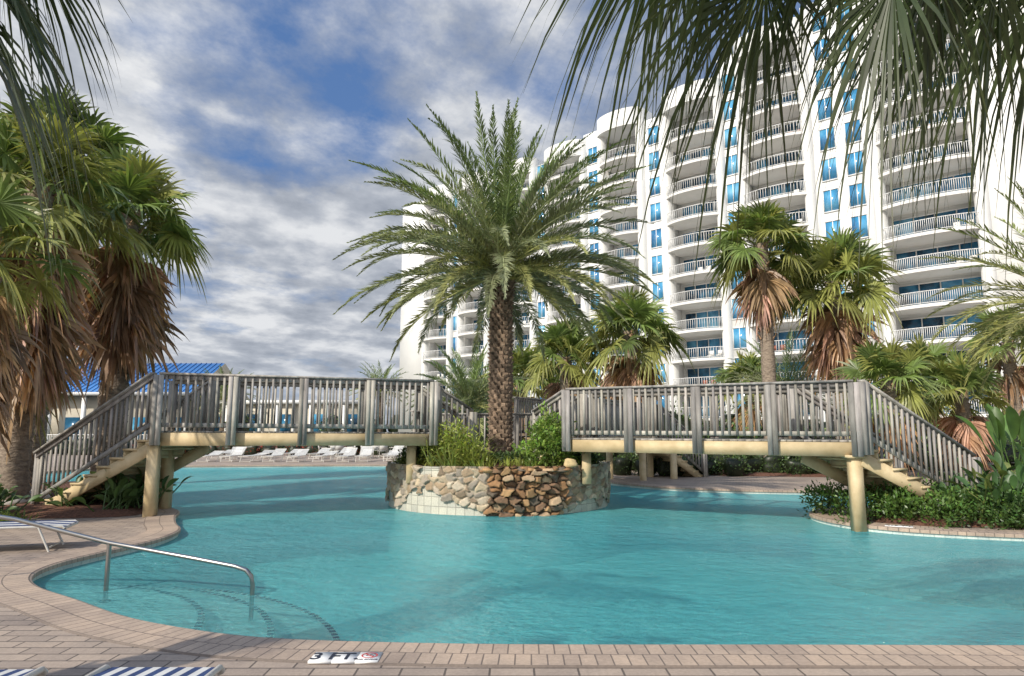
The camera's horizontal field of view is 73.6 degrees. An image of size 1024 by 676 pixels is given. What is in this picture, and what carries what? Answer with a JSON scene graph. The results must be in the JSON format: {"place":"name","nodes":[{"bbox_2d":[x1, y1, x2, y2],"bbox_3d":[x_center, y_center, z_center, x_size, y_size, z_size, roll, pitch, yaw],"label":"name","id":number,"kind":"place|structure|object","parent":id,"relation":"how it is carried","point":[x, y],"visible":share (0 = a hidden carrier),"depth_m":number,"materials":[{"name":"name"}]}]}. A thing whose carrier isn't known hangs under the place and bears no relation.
{"place":"outdoors","nodes":[
{"label":"outdoors","id":0,"kind":"place"},
{"bbox_2d":[0,509,41,526],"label":"ornamental grass","id":1,"kind":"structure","parent":0,"point":[18,514],"depth_m":12.19,"materials":[{"name":"green plant"}]},
{"bbox_2d":[46,363,249,442],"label":"blue roof pavilion","id":2,"kind":"structure","parent":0,"point":[73,417],"depth_m":60.76,"materials":[{"name":"metal"}]},
{"bbox_2d":[206,400,363,431],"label":"beige annex building","id":3,"kind":"structure","parent":0,"point":[308,417],"depth_m":61.48,"materials":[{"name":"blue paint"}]},
{"bbox_2d":[0,0,813,431],"label":"sky","id":4,"kind":"structure","parent":0,"point":[261,108],"materials":[{"name":"blue"}]},
{"bbox_2d":[392,429,605,466],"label":"ornamental grass","id":5,"kind":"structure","parent":0,"point":[467,462],"depth_m":14.62,"materials":[{"name":"green plant"}]},
{"bbox_2d":[0,454,1023,675],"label":"pool deck","id":6,"kind":"structure","parent":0,"point":[26,642],"depth_m":5.02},
{"bbox_2d":[0,666,48,675],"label":"lounge chair","id":7,"kind":"object","parent":6,"relation":"on","point":[41,671],"visible":1,"depth_m":3.66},
{"bbox_2d":[0,520,78,551],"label":"lounge chair","id":8,"kind":"object","parent":6,"relation":"on","point":[54,523],"visible":0.85,"depth_m":9.44,"materials":[{"name":"white plastic"}]},
{"bbox_2d":[0,169,105,460],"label":"fan palm","id":9,"kind":"object","parent":6,"relation":"on","point":[14,333],"visible":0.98,"depth_m":12.24,"materials":[{"name":"green plant"}]},
{"bbox_2d":[30,481,75,497],"bbox_3d":[-13.496,3.883,17.271,8.114,0.200,8.335,0,-8,0],"label":"planting bed","id":10,"kind":"object","parent":6,"relation":"on","point":[65,485],"visible":0.04,"depth_m":18.16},
{"bbox_2d":[29,391,73,486],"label":"fan palm","id":11,"kind":"object","parent":10,"relation":"on","point":[47,419],"visible":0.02,"depth_m":15.71,"materials":[{"name":"plant"}]},
{"bbox_2d":[0,80,147,481],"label":"fan palm","id":12,"kind":"object","parent":10,"relation":"in","point":[106,133],"visible":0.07,"depth_m":21.25,"materials":[{"name":"green plant"}]},
{"bbox_2d":[59,142,212,472],"bbox_3d":[-10.616,-0.654,18.343,4.338,9.494,4.624,7,-10,-41],"label":"fan palm","id":13,"kind":"object","parent":10,"relation":"in","point":[131,325],"visible":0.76,"depth_m":18.12,"materials":[{"name":"green plant"}]},
{"bbox_2d":[0,0,131,307],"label":"fan palm","id":14,"kind":"object","parent":6,"relation":"on","point":[29,22],"visible":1,"depth_m":4.25,"materials":[{"name":"green plant"}]},
{"bbox_2d":[0,499,142,517],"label":"planting bed","id":15,"kind":"object","parent":6,"relation":"on","point":[80,510],"visible":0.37,"depth_m":13.32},
{"bbox_2d":[4,489,50,504],"bbox_3d":[-10.913,3.493,14.743,1.312,0.483,1.482,0,-8,0],"label":"boulder group","id":16,"kind":"object","parent":15,"relation":"on","point":[48,496],"visible":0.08,"depth_m":14.39,"materials":[{"name":"stone"}]},
{"bbox_2d":[0,106,148,500],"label":"fan palm","id":17,"kind":"object","parent":15,"relation":"on","point":[57,347],"visible":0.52,"depth_m":14.97,"materials":[{"name":"green plant"}]},
{"bbox_2d":[0,467,191,514],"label":"leafy plant","id":18,"kind":"object","parent":15,"relation":"on","point":[121,491],"visible":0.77,"depth_m":13.69,"materials":[{"name":"green plant"}]},
{"bbox_2d":[85,665,224,675],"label":"lounge chair","id":19,"kind":"object","parent":6,"relation":"on","point":[105,670],"visible":1,"depth_m":3.67,"materials":[{"name":"white fabric"}]},
{"bbox_2d":[196,451,224,461],"bbox_3d":[-16.590,6.512,37.640,0.671,0.565,1.933,-1,-8,7],"label":"lounge chair","id":20,"kind":"object","parent":6,"relation":"on","point":[217,453],"visible":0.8,"depth_m":37.88,"materials":[{"name":"white plastic"}]},
{"bbox_2d":[48,435,405,454],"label":"shrub mass","id":21,"kind":"object","parent":6,"relation":"on","point":[376,451],"visible":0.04,"depth_m":48.32,"materials":[{"name":"green plant"}]},
{"bbox_2d":[219,447,246,461],"bbox_3d":[-15.387,6.417,37.777,0.671,0.791,1.811,-1,-8,6],"label":"lounge chair","id":22,"kind":"object","parent":6,"relation":"on","point":[236,453],"visible":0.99,"depth_m":38.18,"materials":[{"name":"white plastic"}]},
{"bbox_2d":[225,447,242,458],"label":"lounge chair","id":23,"kind":"object","parent":6,"relation":"on","point":[232,450],"visible":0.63,"depth_m":41.79,"materials":[{"name":"white plastic"}]},
{"bbox_2d":[132,445,359,454],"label":"lounge chairs","id":24,"kind":"object","parent":6,"relation":"on","point":[251,450],"visible":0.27,"depth_m":47.80,"materials":[{"name":"white plastic"}]},
{"bbox_2d":[238,453,269,461],"bbox_3d":[-14.148,6.564,37.566,0.671,0.441,1.959,-2,-8,15],"label":"lounge chair","id":25,"kind":"object","parent":6,"relation":"on","point":[258,454],"visible":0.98,"depth_m":37.62,"materials":[{"name":"white plastic"}]},
{"bbox_2d":[30,372,477,516],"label":"wooden bridge","id":26,"kind":"structure","parent":6,"relation":"on","point":[154,455],"depth_m":14.07,"materials":[{"name":"grey wood"}]},
{"bbox_2d":[257,450,273,458],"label":"lounge chair","id":27,"kind":"object","parent":6,"relation":"on","point":[268,452],"visible":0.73,"depth_m":42.62,"materials":[{"name":"white plastic"}]},
{"bbox_2d":[261,449,286,461],"bbox_3d":[-13.067,6.451,37.634,0.671,0.685,1.882,-1,-8,4],"label":"lounge chair","id":28,"kind":"object","parent":6,"relation":"on","point":[278,453],"visible":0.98,"depth_m":37.99,"materials":[{"name":"white plastic"}]},
{"bbox_2d":[282,449,301,458],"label":"lounge chair","id":29,"kind":"object","parent":6,"relation":"on","point":[291,452],"visible":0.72,"depth_m":42.33,"materials":[{"name":"white plastic"}]},
{"bbox_2d":[286,449,308,461],"bbox_3d":[-11.684,6.417,37.335,0.671,0.671,1.889,0,-8,2],"label":"lounge chair","id":30,"kind":"object","parent":6,"relation":"on","point":[299,455],"visible":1,"depth_m":37.82,"materials":[{"name":"white plastic"}]},
{"bbox_2d":[308,448,330,458],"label":"lounge chair","id":31,"kind":"object","parent":6,"relation":"on","point":[322,451],"visible":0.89,"depth_m":41.97,"materials":[{"name":"white plastic"}]},
{"bbox_2d":[311,451,338,461],"bbox_3d":[-10.303,6.534,37.760,0.671,0.554,1.936,-2,-8,13],"label":"lounge chair","id":32,"kind":"object","parent":6,"relation":"on","point":[330,452],"visible":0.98,"depth_m":37.92,"materials":[{"name":"white plastic"}]},
{"bbox_2d":[334,446,343,450],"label":"patio chair","id":33,"kind":"object","parent":6,"relation":"on","point":[338,448],"visible":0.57,"depth_m":43.88,"materials":[{"name":"white plastic"}]},
{"bbox_2d":[330,447,353,458],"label":"lounge chair","id":34,"kind":"object","parent":6,"relation":"on","point":[343,449],"visible":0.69,"depth_m":42.48,"materials":[{"name":"white plastic"}]},
{"bbox_2d":[336,448,357,461],"bbox_3d":[-9.020,6.391,37.410,0.671,0.743,1.846,0,-8,4],"label":"lounge chair","id":35,"kind":"object","parent":6,"relation":"on","point":[348,451],"visible":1,"depth_m":37.79,"materials":[{"name":"white plastic"}]},
{"bbox_2d":[355,446,372,461],"bbox_3d":[-8.115,6.369,37.571,0.671,0.829,1.777,0,-8,-1],"label":"lounge chair","id":36,"kind":"object","parent":6,"relation":"on","point":[365,451],"visible":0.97,"depth_m":38.09,"materials":[{"name":"white plastic"}]},
{"bbox_2d":[225,380,515,453],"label":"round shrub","id":37,"kind":"object","parent":6,"relation":"on","point":[323,430],"visible":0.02,"depth_m":47.46,"materials":[{"name":"green plant"}]},
{"bbox_2d":[377,446,387,457],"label":"patio chair","id":38,"kind":"object","parent":6,"relation":"on","point":[385,448],"visible":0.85,"depth_m":42.91,"materials":[{"name":"white plastic"}]},
{"bbox_2d":[383,450,399,461],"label":"lounge chair","id":39,"kind":"object","parent":6,"relation":"on","point":[395,454],"visible":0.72,"depth_m":38.49,"materials":[{"name":"white plastic"}]},
{"bbox_2d":[382,446,403,458],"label":"lounge chair","id":40,"kind":"object","parent":6,"relation":"on","point":[397,447],"visible":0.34,"depth_m":41.84,"materials":[{"name":"white plastic"}]},
{"bbox_2d":[405,342,532,435],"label":"date palm","id":41,"kind":"object","parent":6,"relation":"on","point":[467,391],"visible":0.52,"depth_m":26.51,"materials":[{"name":"green plant"}]},
{"bbox_2d":[0,464,1023,668],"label":"swimming pool","id":42,"kind":"structure","parent":6,"relation":"in","point":[21,592],"depth_m":9.53,"materials":[{"name":"liquid"}]},
{"bbox_2d":[0,514,254,620],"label":"pool handrail","id":43,"kind":"object","parent":42,"relation":"attached to","point":[109,544],"visible":0.88,"depth_m":7.37,"materials":[{"name":"silver metal"}]},
{"bbox_2d":[308,652,382,663],"bbox_3d":[-1.179,2.268,4.859,0.485,0.020,0.205,0,-8,0],"label":"depth marker","id":44,"kind":"object","parent":42,"relation":"on","point":[341,657],"visible":1,"depth_m":4.83,"materials":[{"name":"white tile"}]},
{"bbox_2d":[385,458,610,516],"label":"stone planter island","id":45,"kind":"structure","parent":42,"relation":"on","point":[509,491],"depth_m":14.24,"materials":[{"name":"stone"}]},
{"bbox_2d":[419,415,491,465],"bbox_3d":[-1.194,2.285,14.896,1.593,1.216,0.998,-5,-9,33],"label":"bamboo shrub","id":46,"kind":"object","parent":45,"relation":"on","point":[461,433],"visible":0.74,"depth_m":14.76,"materials":[{"name":"green plant"}]},
{"bbox_2d":[410,410,546,458],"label":"wooden platform","id":47,"kind":"structure","parent":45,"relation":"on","point":[515,424],"depth_m":18.08,"materials":[{"name":"grey wood"}]},
{"bbox_2d":[332,91,659,456],"bbox_3d":[-0.431,-1.239,17.237,8.121,8.771,8.246,0,-8,0],"label":"date palm","id":48,"kind":"object","parent":45,"relation":"on","point":[499,261],"visible":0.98,"depth_m":16.46,"materials":[{"name":"green plant"}]},
{"bbox_2d":[394,446,604,463],"bbox_3d":[-0.314,2.717,15.551,4.820,0.627,1.432,-1,-8,6],"label":"shrub","id":49,"kind":"object","parent":45,"relation":"on","point":[501,457],"visible":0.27,"depth_m":15.45,"materials":[{"name":"green plant"}]},
{"bbox_2d":[511,401,585,465],"bbox_3d":[0.735,2.118,14.857,1.500,1.525,1.046,4,-9,-26],"label":"bamboo shrub","id":50,"kind":"object","parent":45,"relation":"on","point":[547,446],"visible":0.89,"depth_m":14.69,"materials":[{"name":"green plant"}]},
{"bbox_2d":[512,396,707,480],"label":"wooden bridge","id":51,"kind":"structure","parent":42,"relation":"on","point":[675,460],"depth_m":23.58,"materials":[{"name":"grey wood"}]},
{"bbox_2d":[885,524,912,527],"bbox_3d":[6.580,3.201,11.642,0.420,0.020,0.160,-4,-9,30],"label":"depth marker","id":52,"kind":"object","parent":42,"relation":"on","point":[899,526],"visible":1,"depth_m":11.60,"materials":[{"name":"white tile"}]},
{"bbox_2d":[476,341,559,451],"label":"fan palm","id":53,"kind":"object","parent":6,"relation":"on","point":[523,360],"visible":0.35,"depth_m":36.60,"materials":[{"name":"green plant"}]},
{"bbox_2d":[520,316,609,409],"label":"fan palm","id":54,"kind":"object","parent":6,"relation":"on","point":[562,337],"visible":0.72,"depth_m":32.55,"materials":[{"name":"green plant"}]},
{"bbox_2d":[573,286,695,405],"bbox_3d":[5.247,1.655,30.576,5.049,8.253,5.288,7,-10,-40],"label":"fan palm","id":55,"kind":"object","parent":6,"relation":"on","point":[628,368],"visible":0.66,"depth_m":30.03,"materials":[{"name":"green plant"}]},
{"bbox_2d":[459,398,1005,453],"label":"shrub mass","id":56,"kind":"object","parent":6,"relation":"on","point":[487,428],"visible":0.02,"depth_m":40.43,"materials":[{"name":"green plant"}]},
{"bbox_2d":[707,350,782,437],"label":"fan palm","id":57,"kind":"object","parent":6,"relation":"on","point":[749,358],"visible":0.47,"depth_m":39.62,"materials":[{"name":"green plant"}]},
{"bbox_2d":[532,379,981,531],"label":"wooden bridge","id":58,"kind":"structure","parent":6,"relation":"on","point":[857,459],"depth_m":13.03,"materials":[{"name":"grey wood"}]},
{"bbox_2d":[514,0,1023,292],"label":"fan palm","id":59,"kind":"object","parent":6,"relation":"on","point":[990,21],"visible":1,"depth_m":4.06,"materials":[{"name":"green plant"}]},
{"bbox_2d":[711,470,827,476],"bbox_3d":[10.603,5.236,26.813,6.492,0.120,4.584,0,-8,0],"label":"planting bed","id":60,"kind":"object","parent":6,"relation":"on","point":[785,474],"visible":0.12,"depth_m":25.07,"materials":[{"name":"brown soil"}]},
{"bbox_2d":[613,453,842,476],"bbox_3d":[8.130,4.724,25.634,9.508,1.180,2.217,0,-8,0],"label":"shrub","id":61,"kind":"object","parent":60,"relation":"on","point":[727,466],"visible":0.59,"depth_m":25.38,"materials":[{"name":"green plant"}]},
{"bbox_2d":[700,196,821,456],"bbox_3d":[10.179,-0.266,27.695,5.158,11.273,4.703,7,-10,-41],"label":"fan palm","id":62,"kind":"object","parent":60,"relation":"in","point":[762,298],"visible":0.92,"depth_m":27.59,"materials":[{"name":"green plant"}]},
{"bbox_2d":[522,395,1020,470],"bbox_3d":[11.653,4.496,29.221,22.523,4.167,4.104,0,-8,0],"label":"shrub mass","id":63,"kind":"object","parent":6,"relation":"on","point":[1009,450],"visible":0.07,"depth_m":28.58,"materials":[{"name":"green plant"}]},
{"bbox_2d":[718,325,857,438],"bbox_3d":[13.293,2.757,32.910,6.758,6.704,6.493,0,-8,0],"label":"fan palm","id":64,"kind":"object","parent":6,"relation":"on","point":[794,374],"visible":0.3,"depth_m":32.75,"materials":[{"name":"green plant"}]},
{"bbox_2d":[775,226,904,438],"bbox_3d":[13.580,0.420,28.608,5.751,10.162,5.664,0,-8,0],"label":"fan palm","id":65,"kind":"object","parent":6,"relation":"on","point":[839,322],"visible":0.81,"depth_m":28.13,"materials":[{"name":"green plant"}]},
{"bbox_2d":[829,337,949,475],"bbox_3d":[13.318,2.645,24.084,3.625,5.380,4.022,0,-8,0],"label":"fan palm","id":66,"kind":"object","parent":6,"relation":"on","point":[891,359],"visible":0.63,"depth_m":23.82,"materials":[{"name":"green plant"}]},
{"bbox_2d":[872,331,957,435],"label":"fan palm","id":67,"kind":"object","parent":6,"relation":"on","point":[936,350],"visible":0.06,"depth_m":30.80,"materials":[{"name":"green plant"}]},
{"bbox_2d":[866,511,1023,527],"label":"planting bed","id":68,"kind":"object","parent":6,"relation":"on","point":[917,522],"visible":0.12,"depth_m":11.89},
{"bbox_2d":[794,471,1023,529],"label":"shrubs","id":69,"kind":"object","parent":68,"relation":"on","point":[891,501],"visible":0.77,"depth_m":12.00,"materials":[{"name":"green plant"}]},
{"bbox_2d":[925,442,1023,521],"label":"shrub","id":70,"kind":"object","parent":68,"relation":"on","point":[1008,475],"visible":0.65,"depth_m":11.83,"materials":[{"name":"green plant"}]},
{"bbox_2d":[955,404,1023,469],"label":"banana plant","id":71,"kind":"object","parent":68,"relation":"on","point":[1001,427],"visible":0.81,"depth_m":15.48,"materials":[{"name":"green plant"}]},
{"bbox_2d":[914,345,1018,475],"bbox_3d":[16.969,3.167,25.750,3.469,6.084,4.038,-6,-10,39],"label":"fan palm","id":72,"kind":"object","parent":6,"relation":"on","point":[953,426],"visible":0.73,"depth_m":25.48,"materials":[{"name":"green plant"}]},
{"bbox_2d":[918,176,1023,393],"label":"date palm","id":73,"kind":"object","parent":6,"relation":"on","point":[1015,300],"visible":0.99,"depth_m":18.70,"materials":[{"name":"green plant"}]},
{"bbox_2d":[958,304,1023,415],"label":"fan palm","id":74,"kind":"object","parent":6,"relation":"on","point":[1013,376],"visible":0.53,"depth_m":34.87,"materials":[{"name":"green plant"}]},
{"bbox_2d":[33,467,1023,644],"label":"water","id":75,"kind":"structure","parent":0,"point":[262,522],"depth_m":10.37,"materials":[{"name":"teal liquid"}]},
{"label":"ground","id":76,"kind":"structure","parent":0,"visible":0},
{"bbox_2d":[190,366,258,430],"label":"date palm","id":77,"kind":"object","parent":76,"relation":"on","point":[220,405],"visible":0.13,"depth_m":61.45,"materials":[{"name":"green plant"}]},
{"bbox_2d":[47,433,406,447],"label":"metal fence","id":78,"kind":"object","parent":76,"relation":"on","point":[92,434],"visible":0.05,"depth_m":52.08,"materials":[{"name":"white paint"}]},
{"bbox_2d":[349,361,411,431],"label":"date palm","id":79,"kind":"object","parent":76,"relation":"on","point":[385,375],"visible":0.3,"depth_m":63.49,"materials":[{"name":"green plant"}]},
{"bbox_2d":[374,415,397,431],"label":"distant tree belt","id":80,"kind":"object","parent":76,"relation":"on","point":[391,430],"depth_m":250.45,"materials":[{"name":"green plant"}]},
{"bbox_2d":[398,0,1023,438],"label":"condominium tower","id":81,"kind":"structure","parent":76,"relation":"on","point":[708,332],"depth_m":66.45,"materials":[{"name":"white paint"}]},
{"bbox_2d":[438,2,993,425],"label":"windows","id":82,"kind":"structure","parent":81,"relation":"in","point":[656,260],"depth_m":65.18,"materials":[{"name":"blue glass"}]}
]}

